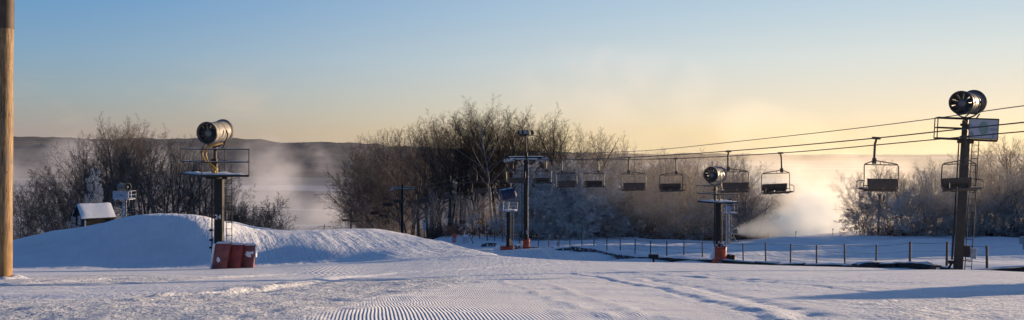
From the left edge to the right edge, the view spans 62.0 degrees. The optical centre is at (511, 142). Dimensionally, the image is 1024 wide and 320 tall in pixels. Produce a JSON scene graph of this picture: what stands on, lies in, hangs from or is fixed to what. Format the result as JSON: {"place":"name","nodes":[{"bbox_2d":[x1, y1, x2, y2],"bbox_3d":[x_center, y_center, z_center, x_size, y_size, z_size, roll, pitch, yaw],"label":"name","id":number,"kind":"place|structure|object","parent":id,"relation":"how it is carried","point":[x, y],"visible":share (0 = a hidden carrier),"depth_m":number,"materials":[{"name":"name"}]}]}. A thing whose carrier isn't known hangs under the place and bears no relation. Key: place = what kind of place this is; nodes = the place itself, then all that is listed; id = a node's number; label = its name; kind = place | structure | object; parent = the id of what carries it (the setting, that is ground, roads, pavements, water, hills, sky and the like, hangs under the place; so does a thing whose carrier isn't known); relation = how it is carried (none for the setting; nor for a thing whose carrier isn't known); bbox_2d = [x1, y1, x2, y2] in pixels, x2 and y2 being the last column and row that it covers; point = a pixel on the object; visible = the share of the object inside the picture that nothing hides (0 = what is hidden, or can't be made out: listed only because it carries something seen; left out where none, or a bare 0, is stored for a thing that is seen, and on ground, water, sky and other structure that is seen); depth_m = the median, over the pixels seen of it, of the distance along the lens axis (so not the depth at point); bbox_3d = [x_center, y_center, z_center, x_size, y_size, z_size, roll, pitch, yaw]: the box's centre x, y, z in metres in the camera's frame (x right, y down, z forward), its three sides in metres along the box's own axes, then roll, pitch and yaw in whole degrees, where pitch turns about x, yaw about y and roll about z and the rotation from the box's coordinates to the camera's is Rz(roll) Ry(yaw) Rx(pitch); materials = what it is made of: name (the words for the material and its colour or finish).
{"place":"outdoors","nodes":[
{"label":"outdoors","id":0,"kind":"place"},
{"bbox_2d":[13,136,535,178],"bbox_3d":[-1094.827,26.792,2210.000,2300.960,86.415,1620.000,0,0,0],"label":"hills","id":1,"kind":"structure","parent":0,"point":[267,158],"depth_m":1763.54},
{"bbox_2d":[0,154,1023,319],"bbox_3d":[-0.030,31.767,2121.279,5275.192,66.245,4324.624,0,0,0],"label":"snow ground","id":2,"kind":"structure","parent":0,"point":[150,266],"depth_m":30.40,"materials":[{"name":"snow"}]},
{"bbox_2d":[0,0,28,278],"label":"utility pole","id":3,"kind":"object","parent":2,"relation":"on","point":[7,12],"visible":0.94,"depth_m":21.86,"materials":[{"name":"brown wood"}]},
{"bbox_2d":[13,181,66,239],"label":"bare tree","id":4,"kind":"object","parent":2,"relation":"on","point":[14,229],"visible":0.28,"depth_m":132.95,"materials":[{"name":"brown plant"}]},
{"bbox_2d":[13,184,73,239],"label":"bare tree","id":5,"kind":"object","parent":2,"relation":"on","point":[27,213],"visible":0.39,"depth_m":125.09,"materials":[{"name":"brown plant"}]},
{"bbox_2d":[13,166,115,234],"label":"bare tree","id":6,"kind":"object","parent":2,"relation":"on","point":[43,198],"visible":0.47,"depth_m":109.70,"materials":[{"name":"brown plant"}]},
{"bbox_2d":[27,165,118,229],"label":"bare tree","id":7,"kind":"object","parent":2,"relation":"on","point":[60,207],"visible":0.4,"depth_m":104.19,"materials":[{"name":"brown plant"}]},
{"bbox_2d":[43,140,115,220],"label":"bare tree","id":8,"kind":"object","parent":2,"relation":"on","point":[81,171],"visible":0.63,"depth_m":103.69,"materials":[{"name":"brown plant"}]},
{"bbox_2d":[36,130,130,209],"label":"bare tree","id":9,"kind":"object","parent":2,"relation":"on","point":[75,164],"visible":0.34,"depth_m":111.40,"materials":[{"name":"brown plant"}]},
{"bbox_2d":[66,168,103,228],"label":"frosted tree","id":10,"kind":"object","parent":2,"relation":"on","point":[97,188],"visible":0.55,"depth_m":92.28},
{"bbox_2d":[72,202,115,226],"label":"log hut","id":11,"kind":"object","parent":2,"relation":"on","point":[86,214],"visible":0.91,"depth_m":70.88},
{"bbox_2d":[70,113,155,219],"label":"bare tree","id":12,"kind":"object","parent":2,"relation":"on","point":[111,173],"visible":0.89,"depth_m":99.83,"materials":[{"name":"brown plant"}]},
{"bbox_2d":[87,113,152,215],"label":"bare tree","id":13,"kind":"object","parent":2,"relation":"on","point":[133,166],"visible":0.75,"depth_m":102.82,"materials":[{"name":"brown plant"}]},
{"bbox_2d":[113,183,135,217],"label":"snow gun tower","id":14,"kind":"structure","parent":2,"relation":"on","point":[124,189],"depth_m":83.68,"materials":[{"name":"metal"}]},
{"bbox_2d":[106,124,173,213],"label":"bare tree","id":15,"kind":"object","parent":2,"relation":"on","point":[144,195],"visible":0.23,"depth_m":110.52,"materials":[{"name":"brown plant"}]},
{"bbox_2d":[85,132,209,217],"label":"bare tree","id":16,"kind":"object","parent":2,"relation":"on","point":[146,192],"visible":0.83,"depth_m":98.69,"materials":[{"name":"brown plant"}]},
{"bbox_2d":[125,131,174,213],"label":"bare tree","id":17,"kind":"object","parent":2,"relation":"on","point":[160,137],"visible":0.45,"depth_m":107.04,"materials":[{"name":"brown plant"}]},
{"bbox_2d":[130,133,201,213],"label":"bare tree","id":18,"kind":"object","parent":2,"relation":"on","point":[167,183],"visible":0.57,"depth_m":105.61,"materials":[{"name":"brown plant"}]},
{"bbox_2d":[141,145,207,213],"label":"bare tree","id":19,"kind":"object","parent":2,"relation":"on","point":[179,175],"visible":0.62,"depth_m":105.72,"materials":[{"name":"brown plant"}]},
{"bbox_2d":[135,137,226,212],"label":"bare tree","id":20,"kind":"object","parent":2,"relation":"on","point":[171,148],"visible":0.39,"depth_m":113.10,"materials":[{"name":"brown plant"}]},
{"bbox_2d":[144,135,238,214],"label":"bare tree","id":21,"kind":"object","parent":2,"relation":"on","point":[197,200],"visible":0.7,"depth_m":104.83,"materials":[{"name":"brown plant"}]},
{"bbox_2d":[180,119,248,253],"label":"snow gun tower","id":22,"kind":"structure","parent":2,"relation":"on","point":[209,133],"depth_m":39.06,"materials":[{"name":"black metal"}]},
{"bbox_2d":[170,165,263,220],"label":"bare tree","id":23,"kind":"object","parent":2,"relation":"on","point":[229,193],"visible":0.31,"depth_m":108.34,"materials":[{"name":"brown plant"}]},
{"bbox_2d":[210,241,231,268],"bbox_3d":[-12.927,5.028,37.776,0.886,1.219,0.430,0,0,0],"label":"crash pad","id":24,"kind":"object","parent":2,"relation":"on","point":[220,254],"visible":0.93,"depth_m":37.67,"materials":[{"name":"plastic"}]},
{"bbox_2d":[228,243,243,267],"bbox_3d":[-12.366,5.082,38.081,0.709,1.149,0.421,0,0,0],"label":"crash pad","id":25,"kind":"object","parent":2,"relation":"on","point":[236,255],"visible":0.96,"depth_m":37.95,"materials":[{"name":"red plastic"}]},
{"bbox_2d":[241,243,257,267],"bbox_3d":[-11.834,5.128,38.380,0.666,1.110,0.423,0,0,0],"label":"crash pad","id":26,"kind":"object","parent":2,"relation":"on","point":[249,254],"visible":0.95,"depth_m":38.25,"materials":[{"name":"plastic"}]},
{"bbox_2d":[224,193,298,229],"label":"bare bush","id":27,"kind":"object","parent":2,"relation":"on","point":[260,217],"visible":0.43,"depth_m":87.62,"materials":[{"name":"brown plant"}]},
{"bbox_2d":[317,135,416,228],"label":"bare tree","id":28,"kind":"object","parent":2,"relation":"on","point":[335,201],"visible":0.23,"depth_m":165.61,"materials":[{"name":"brown plant"}]},
{"bbox_2d":[314,148,420,228],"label":"bare tree","id":29,"kind":"object","parent":2,"relation":"on","point":[339,223],"visible":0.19,"depth_m":180.38,"materials":[{"name":"brown plant"}]},
{"bbox_2d":[327,136,417,227],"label":"bare tree","id":30,"kind":"object","parent":2,"relation":"on","point":[373,154],"visible":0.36,"depth_m":168.11,"materials":[{"name":"brown plant"}]},
{"bbox_2d":[347,128,407,228],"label":"bare tree","id":31,"kind":"object","parent":2,"relation":"on","point":[387,148],"visible":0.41,"depth_m":160.44,"materials":[{"name":"brown plant"}]},
{"bbox_2d":[335,157,427,233],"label":"bare tree","id":32,"kind":"object","parent":2,"relation":"on","point":[368,195],"visible":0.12,"depth_m":161.15,"materials":[{"name":"brown plant"}]},
{"bbox_2d":[326,151,444,235],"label":"bare tree","id":33,"kind":"object","parent":2,"relation":"on","point":[356,195],"visible":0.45,"depth_m":155.27,"materials":[{"name":"brown plant"}]},
{"bbox_2d":[356,125,432,234],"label":"bare tree","id":34,"kind":"object","parent":2,"relation":"on","point":[395,149],"visible":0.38,"depth_m":154.06,"materials":[{"name":"brown plant"}]},
{"bbox_2d":[360,131,430,232],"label":"bare tree","id":35,"kind":"object","parent":2,"relation":"on","point":[382,189],"visible":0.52,"depth_m":149.59,"materials":[{"name":"brown plant"}]},
{"bbox_2d":[372,182,424,234],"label":"bare tree","id":36,"kind":"object","parent":2,"relation":"on","point":[397,223],"visible":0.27,"depth_m":150.13,"materials":[{"name":"brown plant"}]},
{"bbox_2d":[366,145,447,233],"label":"bare tree","id":37,"kind":"object","parent":2,"relation":"on","point":[394,192],"visible":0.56,"depth_m":141.21,"materials":[{"name":"brown plant"}]},
{"bbox_2d":[373,122,456,236],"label":"bare tree","id":38,"kind":"object","parent":2,"relation":"on","point":[418,219],"visible":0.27,"depth_m":140.55,"materials":[{"name":"brown plant"}]},
{"bbox_2d":[389,140,450,236],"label":"bare tree","id":39,"kind":"object","parent":2,"relation":"on","point":[423,144],"visible":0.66,"depth_m":128.35,"materials":[{"name":"brown plant"}]},
{"bbox_2d":[395,119,450,236],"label":"bare tree","id":40,"kind":"object","parent":2,"relation":"on","point":[406,173],"visible":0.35,"depth_m":134.84,"materials":[{"name":"brown plant"}]},
{"bbox_2d":[388,139,462,230],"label":"bare tree","id":41,"kind":"object","parent":2,"relation":"on","point":[415,158],"visible":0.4,"depth_m":132.93,"materials":[{"name":"brown plant"}]},
{"bbox_2d":[397,116,458,227],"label":"bare tree","id":42,"kind":"object","parent":2,"relation":"on","point":[431,149],"visible":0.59,"depth_m":130.25,"materials":[{"name":"brown plant"}]},
{"bbox_2d":[416,188,469,234],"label":"bare tree","id":43,"kind":"object","parent":2,"relation":"on","point":[432,197],"visible":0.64,"depth_m":123.00,"materials":[{"name":"plant"}]},
{"bbox_2d":[410,110,495,234],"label":"bare tree","id":44,"kind":"object","parent":2,"relation":"on","point":[445,159],"visible":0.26,"depth_m":128.67,"materials":[{"name":"brown plant"}]},
{"bbox_2d":[426,135,489,232],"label":"bare tree","id":45,"kind":"object","parent":2,"relation":"on","point":[459,170],"visible":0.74,"depth_m":121.83,"materials":[{"name":"brown plant"}]},
{"bbox_2d":[423,110,497,230],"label":"bare tree","id":46,"kind":"object","parent":2,"relation":"on","point":[460,145],"visible":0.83,"depth_m":121.41,"materials":[{"name":"brown plant"}]},
{"bbox_2d":[422,120,513,228],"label":"bare tree","id":47,"kind":"object","parent":2,"relation":"on","point":[482,185],"visible":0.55,"depth_m":123.42,"materials":[{"name":"brown plant"}]},
{"bbox_2d":[446,192,495,227],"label":"bare tree","id":48,"kind":"object","parent":2,"relation":"on","point":[467,208],"visible":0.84,"depth_m":119.50,"materials":[{"name":"plant"}]},
{"bbox_2d":[449,103,510,226],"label":"bare tree","id":49,"kind":"object","parent":2,"relation":"on","point":[480,145],"visible":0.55,"depth_m":124.67,"materials":[{"name":"brown plant"}]},
{"bbox_2d":[436,95,529,220],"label":"bare tree","id":50,"kind":"object","parent":2,"relation":"on","point":[484,154],"visible":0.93,"depth_m":119.85,"materials":[{"name":"brown plant"}]},
{"bbox_2d":[465,193,509,227],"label":"bare tree","id":51,"kind":"object","parent":2,"relation":"on","point":[487,213],"visible":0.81,"depth_m":116.16,"materials":[{"name":"grey plant"}]},
{"bbox_2d":[448,112,527,227],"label":"bare tree","id":52,"kind":"object","parent":2,"relation":"on","point":[490,158],"visible":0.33,"depth_m":126.69,"materials":[{"name":"brown plant"}]},
{"bbox_2d":[485,199,521,236],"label":"frosted tree","id":53,"kind":"object","parent":2,"relation":"on","point":[498,224],"visible":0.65,"depth_m":103.59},
{"bbox_2d":[499,187,517,248],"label":"snow gun tower","id":54,"kind":"structure","parent":2,"relation":"on","point":[507,194],"depth_m":72.77,"materials":[{"name":"black metal"}]},
{"bbox_2d":[473,104,570,232],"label":"bare tree","id":55,"kind":"object","parent":2,"relation":"on","point":[511,126],"visible":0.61,"depth_m":122.38,"materials":[{"name":"brown plant"}]},
{"bbox_2d":[504,130,548,242],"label":"lift tower","id":56,"kind":"structure","parent":2,"relation":"on","point":[525,133],"depth_m":75.26,"materials":[{"name":"black metal"}]},
{"bbox_2d":[311,122,1023,229],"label":"haul rope","id":57,"kind":"object","parent":56,"relation":"attached to","point":[756,148],"visible":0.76,"depth_m":38.21,"materials":[{"name":"metal"}]},
{"bbox_2d":[716,150,749,192],"bbox_3d":[11.053,1.460,42.473,1.701,2.116,0.610,0,-1,-19],"label":"lift chair","id":58,"kind":"object","parent":57,"relation":"hanging from","point":[741,187],"visible":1,"depth_m":42.30,"materials":[{"name":"paint"}]},
{"bbox_2d":[857,137,899,191],"bbox_3d":[14.239,0.853,32.928,1.701,2.116,0.610,1,2,-19],"label":"lift chair","id":59,"kind":"object","parent":57,"relation":"hanging from","point":[882,185],"visible":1,"depth_m":32.75,"materials":[{"name":"paint"}]},
{"bbox_2d":[343,131,1023,223],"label":"haul rope","id":60,"kind":"object","parent":56,"relation":"attached to","point":[793,152],"visible":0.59,"depth_m":40.37,"materials":[{"name":"metal"}]},
{"bbox_2d":[761,152,793,194],"bbox_3d":[13.402,1.566,43.210,1.701,2.116,0.610,-1,0,-17],"label":"lift chair","id":61,"kind":"object","parent":60,"relation":"hanging from","point":[781,188],"visible":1,"depth_m":43.29,"materials":[{"name":"paint"}]},
{"bbox_2d":[941,135,983,191],"bbox_3d":[17.040,0.809,32.402,1.701,2.116,0.610,-1,-1,-19],"label":"lift chair","id":62,"kind":"object","parent":60,"relation":"hanging from","point":[965,184],"visible":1,"depth_m":32.49,"materials":[{"name":"paint"}]},
{"bbox_2d":[527,105,1023,152],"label":"communication cable","id":63,"kind":"object","parent":56,"relation":"attached to","point":[813,133],"visible":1,"depth_m":37.43,"materials":[{"name":"metal"}]},
{"bbox_2d":[504,180,561,239],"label":"frosted tree","id":64,"kind":"object","parent":2,"relation":"on","point":[521,207],"visible":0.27,"depth_m":101.23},
{"bbox_2d":[504,163,577,236],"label":"frosted tree","id":65,"kind":"object","parent":2,"relation":"on","point":[520,175],"visible":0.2,"depth_m":103.16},
{"bbox_2d":[514,186,580,240],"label":"frosted tree","id":66,"kind":"object","parent":2,"relation":"on","point":[550,206],"visible":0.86,"depth_m":97.52,"materials":[{"name":"plant"}]},
{"bbox_2d":[503,120,599,188],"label":"bare tree","id":67,"kind":"object","parent":2,"relation":"on","point":[520,141],"visible":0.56,"depth_m":116.41,"materials":[{"name":"brown plant"}]},
{"bbox_2d":[504,158,602,238],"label":"frosted tree","id":68,"kind":"object","parent":2,"relation":"on","point":[537,172],"visible":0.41,"depth_m":102.14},
{"bbox_2d":[492,117,622,193],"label":"bare tree","id":69,"kind":"object","parent":2,"relation":"on","point":[560,150],"visible":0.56,"depth_m":112.83,"materials":[{"name":"brown plant"}]},
{"bbox_2d":[529,194,594,240],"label":"frosted tree","id":70,"kind":"object","parent":2,"relation":"on","point":[564,206],"visible":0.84,"depth_m":96.95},
{"bbox_2d":[529,171,612,239],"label":"frosted tree","id":71,"kind":"object","parent":2,"relation":"on","point":[555,194],"visible":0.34,"depth_m":100.30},
{"bbox_2d":[558,190,616,239],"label":"frosted tree","id":72,"kind":"object","parent":2,"relation":"on","point":[584,205],"visible":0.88,"depth_m":95.83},
{"bbox_2d":[552,179,632,238],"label":"frosted tree","id":73,"kind":"object","parent":2,"relation":"on","point":[618,199],"visible":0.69,"depth_m":98.88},
{"bbox_2d":[564,162,641,237],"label":"frosted tree","id":74,"kind":"object","parent":2,"relation":"on","point":[597,190],"visible":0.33,"depth_m":103.17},
{"bbox_2d":[582,200,631,238],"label":"frosted tree","id":75,"kind":"object","parent":2,"relation":"on","point":[611,210],"visible":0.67,"depth_m":97.43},
{"bbox_2d":[594,152,654,222],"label":"frosted tree","id":76,"kind":"object","parent":2,"relation":"on","point":[620,165],"visible":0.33,"depth_m":108.42,"materials":[{"name":"grey plant"}]},
{"bbox_2d":[598,171,658,236],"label":"frosted tree","id":77,"kind":"object","parent":2,"relation":"on","point":[625,180],"visible":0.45,"depth_m":100.78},
{"bbox_2d":[609,185,678,238],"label":"frosted tree","id":78,"kind":"object","parent":2,"relation":"on","point":[640,213],"visible":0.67,"depth_m":99.99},
{"bbox_2d":[613,168,684,229],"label":"frosted tree","id":79,"kind":"object","parent":2,"relation":"on","point":[651,190],"visible":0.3,"depth_m":105.75,"materials":[{"name":"grey plant"}]},
{"bbox_2d":[625,186,701,238],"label":"frosted tree","id":80,"kind":"object","parent":2,"relation":"on","point":[668,207],"visible":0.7,"depth_m":99.88,"materials":[{"name":"plant"}]},
{"bbox_2d":[632,159,701,229],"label":"frosted tree","id":81,"kind":"object","parent":2,"relation":"on","point":[654,181],"visible":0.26,"depth_m":110.75,"materials":[{"name":"grey plant"}]},
{"bbox_2d":[638,156,695,230],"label":"frosted tree","id":82,"kind":"object","parent":2,"relation":"on","point":[667,170],"visible":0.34,"depth_m":110.20,"materials":[{"name":"grey plant"}]},
{"bbox_2d":[655,194,713,239],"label":"frosted tree","id":83,"kind":"object","parent":2,"relation":"on","point":[695,226],"visible":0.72,"depth_m":99.41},
{"bbox_2d":[665,153,704,232],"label":"frosted tree","id":84,"kind":"object","parent":2,"relation":"on","point":[687,172],"visible":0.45,"depth_m":112.16,"materials":[{"name":"grey plant"}]},
{"bbox_2d":[656,172,737,234],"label":"frosted tree","id":85,"kind":"object","parent":2,"relation":"on","point":[691,187],"visible":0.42,"depth_m":104.73,"materials":[{"name":"grey plant"}]},
{"bbox_2d":[675,190,742,241],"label":"frosted tree","id":86,"kind":"object","parent":2,"relation":"on","point":[705,210],"visible":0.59,"depth_m":98.89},
{"bbox_2d":[411,218,1023,240],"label":"undergrowth","id":87,"kind":"object","parent":2,"relation":"on","point":[438,231],"visible":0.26,"depth_m":102.83,"materials":[{"name":"plant"}]},
{"bbox_2d":[697,167,738,246],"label":"snow gun tower","id":88,"kind":"structure","parent":2,"relation":"on","point":[711,174],"depth_m":54.84,"materials":[{"name":"black metal"}]},
{"bbox_2d":[721,198,737,242],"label":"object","id":89,"kind":"structure","parent":88,"relation":"attached to","point":[727,211],"depth_m":91.85,"materials":[{"name":"metal"}]},
{"bbox_2d":[683,172,765,238],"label":"frosted tree","id":90,"kind":"object","parent":2,"relation":"on","point":[729,197],"visible":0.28,"depth_m":103.00,"materials":[{"name":"grey plant"}]},
{"bbox_2d":[472,227,987,267],"bbox_3d":[8.847,8.124,69.550,0.170,6.550,65.061,0,0,-24],"label":"wire fence","id":91,"kind":"object","parent":2,"relation":"on","point":[844,252],"visible":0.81,"depth_m":53.76,"materials":[{"name":"black metal"}]},
{"bbox_2d":[723,185,774,239],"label":"frosted tree","id":92,"kind":"object","parent":2,"relation":"on","point":[751,199],"visible":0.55,"depth_m":102.05,"materials":[{"name":"grey plant"}]},
{"bbox_2d":[723,172,782,238],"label":"frosted tree","id":93,"kind":"object","parent":2,"relation":"on","point":[760,213],"visible":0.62,"depth_m":101.94,"materials":[{"name":"grey plant"}]},
{"bbox_2d":[563,246,1023,271],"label":"retaining wall","id":94,"kind":"structure","parent":2,"relation":"on","point":[925,265],"depth_m":47.88,"materials":[{"name":"concrete"}]},
{"bbox_2d":[830,169,879,234],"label":"bare tree","id":95,"kind":"object","parent":2,"relation":"on","point":[855,192],"visible":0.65,"depth_m":100.17,"materials":[{"name":"brown plant"}]},
{"bbox_2d":[833,192,900,235],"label":"frosted tree","id":96,"kind":"object","parent":2,"relation":"on","point":[868,209],"visible":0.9,"depth_m":94.16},
{"bbox_2d":[865,190,927,236],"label":"frosted tree","id":97,"kind":"object","parent":2,"relation":"on","point":[899,206],"visible":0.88,"depth_m":93.49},
{"bbox_2d":[880,185,951,236],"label":"frosted tree","id":98,"kind":"object","parent":2,"relation":"on","point":[913,189],"visible":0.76,"depth_m":93.86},
{"bbox_2d":[878,166,953,231],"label":"bare tree","id":99,"kind":"object","parent":2,"relation":"on","point":[922,183],"visible":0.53,"depth_m":96.59,"materials":[{"name":"brown plant"}]},
{"bbox_2d":[909,192,978,236],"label":"frosted tree","id":100,"kind":"object","parent":2,"relation":"on","point":[946,207],"visible":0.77,"depth_m":92.24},
{"bbox_2d":[930,187,987,235],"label":"frosted tree","id":101,"kind":"object","parent":2,"relation":"on","point":[952,215],"visible":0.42,"depth_m":92.91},
{"bbox_2d":[933,90,999,269],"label":"snow gun tower","id":102,"kind":"structure","parent":2,"relation":"on","point":[961,102],"depth_m":37.72,"materials":[{"name":"brown metal"}]},
{"bbox_2d":[948,140,1023,229],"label":"bare tree","id":103,"kind":"object","parent":2,"relation":"on","point":[981,158],"visible":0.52,"depth_m":97.08,"materials":[{"name":"brown plant"}]},
{"bbox_2d":[965,190,1021,236],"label":"frosted tree","id":104,"kind":"object","parent":2,"relation":"on","point":[988,195],"visible":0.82,"depth_m":91.04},
{"bbox_2d":[966,166,1023,235],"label":"bare tree","id":105,"kind":"object","parent":2,"relation":"on","point":[1006,189],"visible":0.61,"depth_m":92.79,"materials":[{"name":"brown plant"}]},
{"bbox_2d":[970,163,1023,236],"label":"bare tree","id":106,"kind":"object","parent":2,"relation":"on","point":[1014,201],"visible":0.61,"depth_m":93.10,"materials":[{"name":"brown plant"}]},
{"bbox_2d":[976,190,1023,236],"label":"frosted tree","id":107,"kind":"object","parent":2,"relation":"on","point":[1012,218],"visible":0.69,"depth_m":92.22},
{"bbox_2d":[13,0,1023,154],"label":"sky","id":108,"kind":"structure","parent":0,"point":[666,74],"materials":[{"name":"blue"}]},
{"bbox_2d":[394,146,855,160],"bbox_3d":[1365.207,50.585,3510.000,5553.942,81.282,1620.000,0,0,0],"label":"hills","id":109,"kind":"structure","parent":0,"point":[770,157],"depth_m":3114.64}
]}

